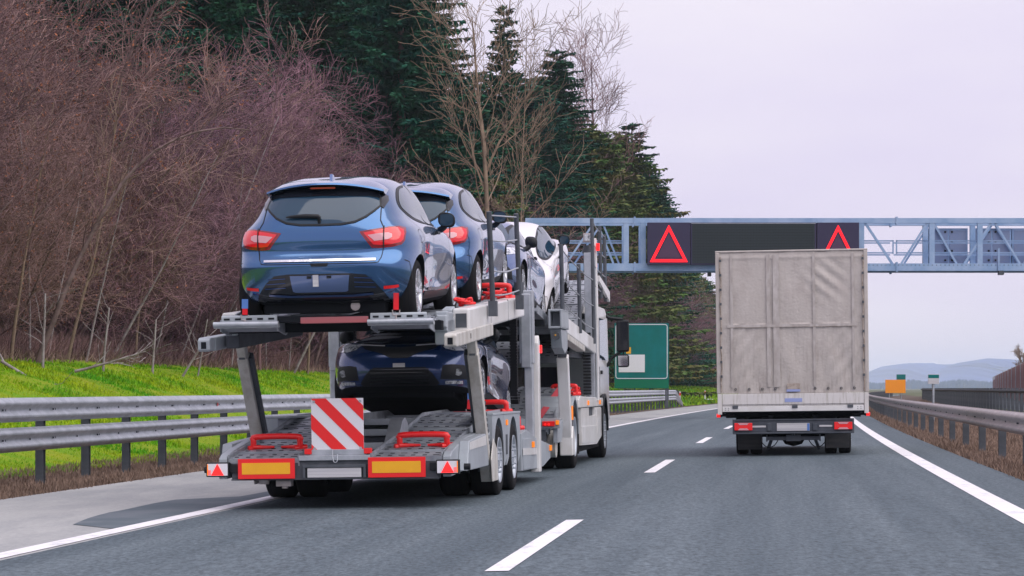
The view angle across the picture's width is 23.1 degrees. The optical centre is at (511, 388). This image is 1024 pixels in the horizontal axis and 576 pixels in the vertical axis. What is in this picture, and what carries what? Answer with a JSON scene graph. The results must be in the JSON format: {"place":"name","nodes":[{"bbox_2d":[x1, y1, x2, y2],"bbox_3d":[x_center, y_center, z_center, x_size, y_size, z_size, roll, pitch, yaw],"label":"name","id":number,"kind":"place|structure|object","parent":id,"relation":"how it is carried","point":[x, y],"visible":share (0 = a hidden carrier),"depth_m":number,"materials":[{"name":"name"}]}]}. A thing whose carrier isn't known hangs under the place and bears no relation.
{"place":"outdoors","nodes":[
{"label":"outdoors","id":0,"kind":"place"},
{"bbox_2d":[0,404,722,559],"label":"road shoulder","id":1,"kind":"object","parent":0,"point":[31,520],"visible":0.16,"depth_m":27.18},
{"bbox_2d":[75,491,269,527],"bbox_3d":[-3.174,1.192,27.147,0.906,0.014,11.872,0,0,6],"label":"shoulder patch","id":2,"kind":"object","parent":1,"relation":"on","point":[140,514],"visible":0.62,"depth_m":24.36,"materials":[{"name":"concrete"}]},
{"bbox_2d":[0,408,717,557],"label":"edge line","id":3,"kind":"object","parent":1,"relation":"on","point":[75,539],"visible":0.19,"depth_m":21.42,"materials":[{"name":"paint"}]},
{"bbox_2d":[0,395,1023,575],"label":"road","id":4,"kind":"structure","parent":0,"point":[716,504],"depth_m":20.76,"materials":[{"name":"grey asphalt"}]},
{"bbox_2d":[198,211,551,496],"bbox_3d":[-1.190,-0.400,28.772,2.665,3.136,10.098,-1,0,7],"label":"trailer","id":5,"kind":"object","parent":4,"relation":"on","point":[347,441],"visible":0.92,"depth_m":25.54,"materials":[{"name":"metal"}]},
{"bbox_2d":[247,433,307,449],"bbox_3d":[-2.345,0.536,25.047,0.610,0.175,0.121,-1,6,7],"label":"wheel chock","id":6,"kind":"object","parent":5,"relation":"on","point":[299,438],"visible":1,"depth_m":25.02,"materials":[{"name":"red paint"}]},
{"bbox_2d":[239,174,456,315],"bbox_3d":[-1.608,-1.435,25.676,1.946,1.460,4.107,-1,4,6],"label":"hatchback car","id":7,"kind":"object","parent":5,"relation":"on","point":[331,244],"visible":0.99,"depth_m":23.84,"materials":[{"name":"blue paint"}]},
{"bbox_2d":[335,328,510,414],"bbox_3d":[-1.053,-0.308,30.655,1.946,1.460,4.107,-1,-6,7],"label":"hatchback car","id":8,"kind":"object","parent":5,"relation":"on","point":[413,372],"visible":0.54,"depth_m":28.83,"materials":[{"name":"blue paint"}]},
{"bbox_2d":[393,431,452,447],"bbox_3d":[-0.875,0.513,24.876,0.610,0.175,0.121,-1,6,7],"label":"wheel chock","id":9,"kind":"object","parent":5,"relation":"on","point":[400,436],"visible":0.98,"depth_m":24.85,"materials":[{"name":"red paint"}]},
{"bbox_2d":[400,182,507,302],"bbox_3d":[-1.080,-1.756,30.106,1.946,1.460,4.107,-1,5,7],"label":"hatchback car","id":10,"kind":"object","parent":5,"relation":"on","point":[466,233],"visible":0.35,"depth_m":28.53,"materials":[{"name":"blue paint"}]},
{"bbox_2d":[485,520,581,570],"bbox_3d":[0.221,1.122,18.400,0.150,0.002,6.049,0,0,6],"label":"lane marking","id":11,"kind":"object","parent":4,"relation":"on","point":[514,559],"visible":1,"depth_m":17.66,"materials":[{"name":"paint"}]},
{"bbox_2d":[493,218,628,467],"bbox_3d":[-0.118,-0.742,38.256,3.200,3.822,9.803,-1,0,7],"label":"transporter truck","id":12,"kind":"object","parent":4,"relation":"on","point":[571,332],"visible":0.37,"depth_m":38.72,"materials":[{"name":"white metal"}]},
{"bbox_2d":[482,221,545,312],"bbox_3d":[-0.556,-1.675,34.961,1.946,1.460,4.107,-1,-5,7],"label":"hatchback car","id":13,"kind":"object","parent":12,"relation":"on","point":[532,275],"visible":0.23,"depth_m":34.39,"materials":[{"name":"white paint"}]},
{"bbox_2d":[493,222,569,329],"bbox_3d":[-0.117,-1.938,39.298,1.985,1.489,4.253,-1,14,7],"label":"hatchback car","id":14,"kind":"object","parent":12,"relation":"on","point":[545,251],"visible":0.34,"depth_m":38.42,"materials":[{"name":"white paint"}]},
{"bbox_2d":[715,248,869,453],"bbox_3d":[4.918,-0.574,43.955,2.598,3.340,6.837,-1,0,6],"label":"tarpaulin truck","id":15,"kind":"object","parent":4,"relation":"on","point":[792,350],"visible":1,"depth_m":40.61,"materials":[{"name":"fabric"}]},
{"bbox_2d":[851,417,1023,523],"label":"edge line","id":16,"kind":"object","parent":4,"relation":"on","point":[1007,508],"visible":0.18,"depth_m":28.52,"materials":[{"name":"paint"}]},
{"bbox_2d":[0,357,1023,486],"bbox_3d":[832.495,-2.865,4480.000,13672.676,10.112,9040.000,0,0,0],"label":"ground","id":17,"kind":"structure","parent":0,"point":[913,394],"depth_m":53.59,"materials":[{"name":"green plant"}]},
{"bbox_2d":[0,121,47,317],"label":"leafless shrub","id":18,"kind":"object","parent":17,"relation":"on","point":[12,210],"visible":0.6,"depth_m":53.45,"materials":[{"name":"brown plant"}]},
{"bbox_2d":[0,72,48,196],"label":"leafless shrub","id":19,"kind":"object","parent":17,"relation":"on","point":[8,112],"visible":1,"depth_m":47.62,"materials":[{"name":"brown plant"}]},
{"bbox_2d":[0,0,69,288],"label":"leafless shrub","id":20,"kind":"object","parent":17,"relation":"on","point":[6,10],"visible":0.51,"depth_m":54.06,"materials":[{"name":"brown plant"}]},
{"bbox_2d":[0,58,70,355],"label":"bare tree","id":21,"kind":"object","parent":17,"relation":"on","point":[29,339],"visible":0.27,"depth_m":56.59,"materials":[{"name":"brown plant"}]},
{"bbox_2d":[0,0,79,280],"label":"leafless shrub","id":22,"kind":"object","parent":17,"relation":"on","point":[17,48],"visible":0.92,"depth_m":50.31,"materials":[{"name":"brown plant"}]},
{"bbox_2d":[0,55,94,304],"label":"leafless shrub","id":23,"kind":"object","parent":17,"relation":"on","point":[23,176],"visible":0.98,"depth_m":50.82,"materials":[{"name":"brown plant"}]},
{"bbox_2d":[6,64,93,359],"bbox_3d":[-9.981,-3.725,54.151,1.830,6.636,1.602,0,0,-19],"label":"bare tree","id":24,"kind":"object","parent":17,"relation":"on","point":[17,310],"visible":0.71,"depth_m":54.28,"materials":[{"name":"beige plant"}]},
{"bbox_2d":[0,0,103,277],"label":"leafless shrub","id":25,"kind":"object","parent":17,"relation":"on","point":[36,44],"visible":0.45,"depth_m":58.06,"materials":[{"name":"brown plant"}]},
{"bbox_2d":[0,0,110,310],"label":"leafless shrub","id":26,"kind":"object","parent":17,"relation":"on","point":[41,52],"visible":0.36,"depth_m":58.47,"materials":[{"name":"brown plant"}]},
{"bbox_2d":[0,0,113,300],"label":"leafless shrub","id":27,"kind":"object","parent":17,"relation":"on","point":[61,115],"visible":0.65,"depth_m":53.80,"materials":[{"name":"brown plant"}]},
{"bbox_2d":[5,0,120,332],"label":"spruce tree","id":28,"kind":"object","parent":17,"relation":"on","point":[66,8],"visible":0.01,"depth_m":80.73,"materials":[{"name":"green plant"}]},
{"bbox_2d":[0,102,126,343],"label":"leafless shrub","id":29,"kind":"object","parent":17,"relation":"on","point":[34,283],"visible":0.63,"depth_m":55.91,"materials":[{"name":"brown plant"}]},
{"bbox_2d":[0,59,128,342],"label":"leafless shrub","id":30,"kind":"object","parent":17,"relation":"on","point":[30,218],"visible":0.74,"depth_m":53.27,"materials":[{"name":"brown plant"}]},
{"bbox_2d":[0,89,142,336],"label":"leafless shrub","id":31,"kind":"object","parent":17,"relation":"on","point":[48,300],"visible":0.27,"depth_m":59.45,"materials":[{"name":"brown plant"}]},
{"bbox_2d":[36,103,117,351],"bbox_3d":[-10.192,-3.576,58.607,1.866,6.243,1.727,0,0,0],"label":"bare tree","id":32,"kind":"object","parent":17,"relation":"on","point":[62,282],"visible":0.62,"depth_m":58.57,"materials":[{"name":"brown plant"}]},
{"bbox_2d":[0,98,159,340],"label":"leafless shrub","id":33,"kind":"object","parent":17,"relation":"on","point":[55,293],"visible":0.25,"depth_m":60.90,"materials":[{"name":"brown plant"}]},
{"bbox_2d":[1,0,160,323],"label":"leafless shrub","id":34,"kind":"object","parent":17,"relation":"on","point":[70,53],"visible":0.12,"depth_m":66.28,"materials":[{"name":"brown plant"}]},
{"bbox_2d":[45,0,152,330],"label":"spruce tree","id":35,"kind":"object","parent":17,"relation":"on","point":[106,16],"visible":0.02,"depth_m":92.10,"materials":[{"name":"green plant"}]},
{"bbox_2d":[0,0,197,324],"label":"leafless shrub","id":36,"kind":"object","parent":17,"relation":"on","point":[98,59],"visible":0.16,"depth_m":67.69,"materials":[{"name":"brown plant"}]},
{"bbox_2d":[0,0,209,336],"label":"leafless shrub","id":37,"kind":"object","parent":17,"relation":"on","point":[125,97],"visible":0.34,"depth_m":62.25,"materials":[{"name":"brown plant"}]},
{"bbox_2d":[67,68,158,359],"bbox_3d":[-9.313,-3.997,58.675,1.748,7.158,1.807,0,0,-35],"label":"bare tree","id":38,"kind":"object","parent":17,"relation":"on","point":[82,297],"visible":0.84,"depth_m":58.71,"materials":[{"name":"beige plant"}]},
{"bbox_2d":[4,0,249,333],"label":"leafless shrub","id":39,"kind":"object","parent":17,"relation":"on","point":[165,39],"visible":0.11,"depth_m":74.81,"materials":[{"name":"brown plant"}]},
{"bbox_2d":[23,73,234,333],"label":"leafless shrub","id":40,"kind":"object","parent":17,"relation":"on","point":[156,146],"visible":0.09,"depth_m":65.76,"materials":[{"name":"brown plant"}]},
{"bbox_2d":[86,118,182,360],"bbox_3d":[-9.142,-3.523,60.658,2.527,6.183,1.958,0,0,0],"label":"bare tree","id":41,"kind":"object","parent":17,"relation":"on","point":[95,316],"visible":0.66,"depth_m":60.72,"materials":[{"name":"brown plant"}]},
{"bbox_2d":[64,0,208,332],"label":"spruce tree","id":42,"kind":"object","parent":17,"relation":"on","point":[198,39],"visible":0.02,"depth_m":100.40,"materials":[{"name":"green plant"}]},
{"bbox_2d":[47,155,233,350],"bbox_3d":[-9.629,-3.239,63.934,5.014,5.860,4.452,6,3,4],"label":"leafless shrub","id":43,"kind":"object","parent":17,"relation":"on","point":[112,288],"visible":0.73,"depth_m":64.06,"materials":[{"name":"brown plant"}]},
{"bbox_2d":[0,0,282,347],"bbox_3d":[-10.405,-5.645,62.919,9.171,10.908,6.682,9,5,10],"label":"leafless shrub","id":44,"kind":"object","parent":17,"relation":"on","point":[145,122],"visible":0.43,"depth_m":62.54,"materials":[{"name":"brown plant"}]},
{"bbox_2d":[94,0,211,338],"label":"spruce tree","id":45,"kind":"object","parent":17,"relation":"on","point":[123,3],"visible":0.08,"depth_m":96.48,"materials":[{"name":"green plant"}]},
{"bbox_2d":[35,80,282,363],"bbox_3d":[-7.762,-3.659,55.417,5.437,6.272,2.033,0,0,0],"label":"bare tree","id":46,"kind":"object","parent":17,"relation":"on","point":[50,328],"visible":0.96,"depth_m":55.17,"materials":[{"name":"brown plant"}]},
{"bbox_2d":[86,93,236,351],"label":"leafless shrub","id":47,"kind":"object","parent":17,"relation":"on","point":[162,300],"visible":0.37,"depth_m":66.70,"materials":[{"name":"brown plant"}]},
{"bbox_2d":[0,323,329,373],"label":"undergrowth","id":48,"kind":"object","parent":17,"relation":"on","point":[80,345],"visible":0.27,"depth_m":66.23,"materials":[{"name":"brown plant"}]},
{"bbox_2d":[74,31,294,341],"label":"leafless shrub","id":49,"kind":"object","parent":17,"relation":"on","point":[202,195],"visible":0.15,"depth_m":72.64,"materials":[{"name":"brown plant"}]},
{"bbox_2d":[103,171,266,353],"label":"leafless shrub","id":50,"kind":"object","parent":17,"relation":"on","point":[199,268],"visible":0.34,"depth_m":68.71,"materials":[{"name":"brown plant"}]},
{"bbox_2d":[114,120,261,352],"bbox_3d":[-8.301,-3.595,63.750,3.931,6.310,1.975,0,0,37],"label":"bare tree","id":51,"kind":"object","parent":17,"relation":"on","point":[149,291],"visible":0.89,"depth_m":63.75,"materials":[{"name":"brown plant"}]},
{"bbox_2d":[141,182,265,360],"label":"leafless shrub","id":52,"kind":"object","parent":17,"relation":"on","point":[207,298],"visible":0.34,"depth_m":71.86,"materials":[{"name":"brown plant"}]},
{"bbox_2d":[166,165,255,347],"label":"leafless shrub","id":53,"kind":"object","parent":17,"relation":"on","point":[183,332],"visible":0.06,"depth_m":76.15,"materials":[{"name":"brown plant"}]},
{"bbox_2d":[126,101,309,345],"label":"leafless shrub","id":54,"kind":"object","parent":17,"relation":"on","point":[268,182],"visible":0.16,"depth_m":77.75,"materials":[{"name":"brown plant"}]},
{"bbox_2d":[161,0,291,347],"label":"spruce tree","id":55,"kind":"object","parent":17,"relation":"on","point":[210,14],"visible":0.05,"depth_m":103.67,"materials":[{"name":"green plant"}]},
{"bbox_2d":[181,61,289,355],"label":"bare tree","id":56,"kind":"object","parent":17,"relation":"on","point":[194,321],"visible":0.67,"depth_m":72.24,"materials":[{"name":"brown plant"}]},
{"bbox_2d":[121,34,365,344],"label":"leafless shrub","id":57,"kind":"object","parent":17,"relation":"on","point":[247,56],"visible":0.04,"depth_m":88.79,"materials":[{"name":"brown plant"}]},
{"bbox_2d":[168,154,328,364],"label":"leafless shrub","id":58,"kind":"object","parent":17,"relation":"on","point":[222,305],"visible":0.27,"depth_m":73.00,"materials":[{"name":"brown plant"}]},
{"bbox_2d":[115,44,385,341],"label":"leafless shrub","id":59,"kind":"object","parent":17,"relation":"on","point":[298,142],"visible":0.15,"depth_m":86.23,"materials":[{"name":"brown plant"}]},
{"bbox_2d":[116,9,386,342],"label":"leafless shrub","id":60,"kind":"object","parent":17,"relation":"on","point":[279,122],"visible":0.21,"depth_m":80.36,"materials":[{"name":"brown plant"}]},
{"bbox_2d":[124,40,384,338],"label":"leafless shrub","id":61,"kind":"object","parent":17,"relation":"on","point":[294,109],"visible":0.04,"depth_m":88.69,"materials":[{"name":"brown plant"}]},
{"bbox_2d":[197,0,334,351],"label":"spruce tree","id":62,"kind":"object","parent":17,"relation":"on","point":[275,17],"visible":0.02,"depth_m":111.38,"materials":[{"name":"green plant"}]},
{"bbox_2d":[193,0,344,370],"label":"bare tree","id":63,"kind":"object","parent":17,"relation":"on","point":[259,345],"visible":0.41,"depth_m":77.94,"materials":[{"name":"brown plant"}]},
{"bbox_2d":[188,130,371,354],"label":"leafless shrub","id":64,"kind":"object","parent":17,"relation":"on","point":[317,164],"visible":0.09,"depth_m":84.63,"materials":[{"name":"brown plant"}]},
{"bbox_2d":[220,49,400,194],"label":"leafless shrub","id":65,"kind":"object","parent":17,"relation":"on","point":[341,91],"visible":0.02,"depth_m":100.89,"materials":[{"name":"brown plant"}]},
{"bbox_2d":[0,412,622,499],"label":"dry grass","id":66,"kind":"structure","parent":17,"relation":"on","point":[59,479],"depth_m":35.68,"materials":[{"name":"brown plant"}]},
{"bbox_2d":[263,0,379,176],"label":"spruce tree","id":67,"kind":"object","parent":17,"relation":"on","point":[311,8],"visible":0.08,"depth_m":117.46,"materials":[{"name":"green plant"}]},
{"bbox_2d":[225,81,418,349],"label":"leafless shrub","id":68,"kind":"object","parent":17,"relation":"on","point":[349,157],"visible":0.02,"depth_m":105.00,"materials":[{"name":"brown plant"}]},
{"bbox_2d":[0,390,682,484],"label":"guardrail","id":69,"kind":"object","parent":17,"relation":"on","point":[40,438],"visible":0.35,"depth_m":37.40,"materials":[{"name":"metal"}]},
{"bbox_2d":[298,166,411,368],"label":"leafless shrub","id":70,"kind":"object","parent":17,"relation":"on","point":[321,340],"visible":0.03,"depth_m":89.78,"materials":[{"name":"brown plant"}]},
{"bbox_2d":[319,0,397,160],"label":"spruce tree","id":71,"kind":"object","parent":17,"relation":"on","point":[355,5],"visible":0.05,"depth_m":134.35,"materials":[{"name":"green plant"}]},
{"bbox_2d":[271,95,484,351],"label":"leafless shrub","id":72,"kind":"object","parent":17,"relation":"on","point":[392,157],"visible":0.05,"depth_m":110.22,"materials":[{"name":"brown plant"}]},
{"bbox_2d":[291,0,524,348],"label":"spruce tree","id":73,"kind":"object","parent":17,"relation":"on","point":[397,69],"visible":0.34,"depth_m":111.32,"materials":[{"name":"green plant"}]},
{"bbox_2d":[417,32,489,179],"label":"spruce tree","id":74,"kind":"object","parent":17,"relation":"on","point":[444,64],"visible":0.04,"depth_m":166.93,"materials":[{"name":"green plant"}]},
{"bbox_2d":[421,79,545,218],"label":"spruce tree","id":75,"kind":"object","parent":17,"relation":"on","point":[478,145],"visible":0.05,"depth_m":139.61,"materials":[{"name":"green plant"}]},
{"bbox_2d":[475,178,532,221],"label":"pine tree","id":76,"kind":"object","parent":17,"relation":"on","point":[502,188],"visible":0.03,"depth_m":134.67,"materials":[{"name":"green plant"}]},
{"bbox_2d":[390,0,629,278],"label":"bare tree","id":77,"kind":"object","parent":17,"relation":"on","point":[484,153],"visible":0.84,"depth_m":99.89,"materials":[{"name":"beige plant"}]},
{"bbox_2d":[478,4,541,219],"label":"spruce tree","id":78,"kind":"object","parent":17,"relation":"on","point":[498,112],"visible":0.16,"depth_m":149.78,"materials":[{"name":"green plant"}]},
{"bbox_2d":[483,0,575,230],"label":"bare tree","id":79,"kind":"object","parent":17,"relation":"on","point":[527,170],"visible":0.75,"depth_m":124.85,"materials":[{"name":"beige plant"}]},
{"bbox_2d":[481,78,617,370],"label":"spruce tree","id":80,"kind":"object","parent":17,"relation":"on","point":[533,106],"visible":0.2,"depth_m":164.48,"materials":[{"name":"green plant"}]},
{"bbox_2d":[511,49,637,375],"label":"spruce tree","id":81,"kind":"object","parent":17,"relation":"on","point":[560,69],"visible":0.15,"depth_m":171.52,"materials":[{"name":"green plant"}]},
{"bbox_2d":[537,1,654,190],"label":"bare tree","id":82,"kind":"object","parent":17,"relation":"on","point":[583,63],"visible":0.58,"depth_m":193.95,"materials":[{"name":"plant"}]},
{"bbox_2d":[562,183,664,390],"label":"pine tree","id":83,"kind":"object","parent":17,"relation":"on","point":[589,203],"visible":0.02,"depth_m":183.89,"materials":[{"name":"green plant"}]},
{"bbox_2d":[563,124,703,378],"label":"pine tree","id":84,"kind":"object","parent":17,"relation":"on","point":[599,137],"visible":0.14,"depth_m":189.28,"materials":[{"name":"green plant"}]},
{"bbox_2d":[614,323,668,408],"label":"direction sign","id":85,"kind":"object","parent":17,"relation":"on","point":[648,354],"visible":0.84,"depth_m":158.00,"materials":[{"name":"green reflective sheeting"},{"name":"white paint"},{"name":"galvanised steel"}]},
{"bbox_2d":[612,123,691,379],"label":"spruce tree","id":86,"kind":"object","parent":17,"relation":"on","point":[646,147],"visible":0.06,"depth_m":214.73,"materials":[{"name":"green plant"}]},
{"bbox_2d":[598,131,716,397],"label":"pine tree","id":87,"kind":"object","parent":17,"relation":"on","point":[632,186],"visible":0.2,"depth_m":204.67,"materials":[{"name":"green plant"}]},
{"bbox_2d":[639,171,699,381],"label":"spruce tree","id":88,"kind":"object","parent":17,"relation":"on","point":[665,216],"visible":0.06,"depth_m":231.64,"materials":[{"name":"green plant"}]},
{"bbox_2d":[654,197,716,385],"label":"spruce tree","id":89,"kind":"object","parent":17,"relation":"on","point":[688,305],"visible":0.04,"depth_m":246.48,"materials":[{"name":"green plant"}]},
{"bbox_2d":[667,201,716,385],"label":"spruce tree","id":90,"kind":"object","parent":17,"relation":"on","point":[709,373],"visible":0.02,"depth_m":261.01,"materials":[{"name":"green plant"}]},
{"bbox_2d":[525,217,1023,276],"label":"sign gantry","id":91,"kind":"object","parent":17,"relation":"on","point":[998,250],"visible":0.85,"depth_m":94.96,"materials":[{"name":"metal"}]},
{"bbox_2d":[647,222,689,264],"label":"message sign","id":92,"kind":"object","parent":91,"relation":"attached to","point":[668,243],"visible":1,"depth_m":94.58,"materials":[{"name":"grey"}]},
{"bbox_2d":[690,222,815,264],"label":"message sign","id":93,"kind":"object","parent":91,"relation":"attached to","point":[708,240],"visible":0.73,"depth_m":94.57,"materials":[{"name":"grey"}]},
{"bbox_2d":[816,222,858,248],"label":"message sign","id":94,"kind":"object","parent":91,"relation":"attached to","point":[837,235],"visible":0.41,"depth_m":94.58,"materials":[{"name":"grey"}]},
{"bbox_2d":[869,379,992,388],"bbox_3d":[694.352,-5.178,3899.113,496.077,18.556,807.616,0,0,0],"label":"forest","id":95,"kind":"object","parent":17,"relation":"on","point":[920,384],"visible":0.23,"depth_m":3524.98,"materials":[{"name":"plant"}]},
{"bbox_2d":[869,391,1023,462],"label":"guardrail","id":96,"kind":"object","parent":17,"relation":"on","point":[1002,422],"visible":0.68,"depth_m":48.06,"materials":[{"name":"metal"}]},
{"bbox_2d":[869,399,1023,480],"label":"dry grass","id":97,"kind":"structure","parent":17,"relation":"on","point":[1011,463],"depth_m":51.07,"materials":[{"name":"brown plant"}]},
{"bbox_2d":[921,388,1023,411],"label":"guardrail","id":98,"kind":"object","parent":17,"relation":"on","point":[974,397],"visible":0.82,"depth_m":112.50,"materials":[{"name":"black metal"}]},
{"bbox_2d":[993,363,1023,401],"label":"noise barrier","id":99,"kind":"object","parent":17,"relation":"on","point":[1012,377],"visible":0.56,"depth_m":213.93,"materials":[{"name":"brown wood"}]},
{"bbox_2d":[609,383,717,410],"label":"grass","id":100,"kind":"structure","parent":0,"point":[688,400],"depth_m":205.83,"materials":[{"name":"green plant"}]},
{"bbox_2d":[433,0,1023,370],"label":"sky","id":101,"kind":"structure","parent":0,"point":[760,108],"materials":[{"name":"white"}]},
{"bbox_2d":[869,363,951,383],"bbox_3d":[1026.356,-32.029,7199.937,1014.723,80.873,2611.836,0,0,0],"label":"hills","id":102,"kind":"structure","parent":0,"point":[918,371],"depth_m":6969.17,"materials":[{"name":"blue"}]},
{"bbox_2d":[921,358,1022,382],"bbox_3d":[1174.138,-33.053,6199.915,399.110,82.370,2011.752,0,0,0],"label":"hills","id":103,"kind":"structure","parent":0,"point":[986,369],"depth_m":5995.73,"materials":[{"name":"blue"}]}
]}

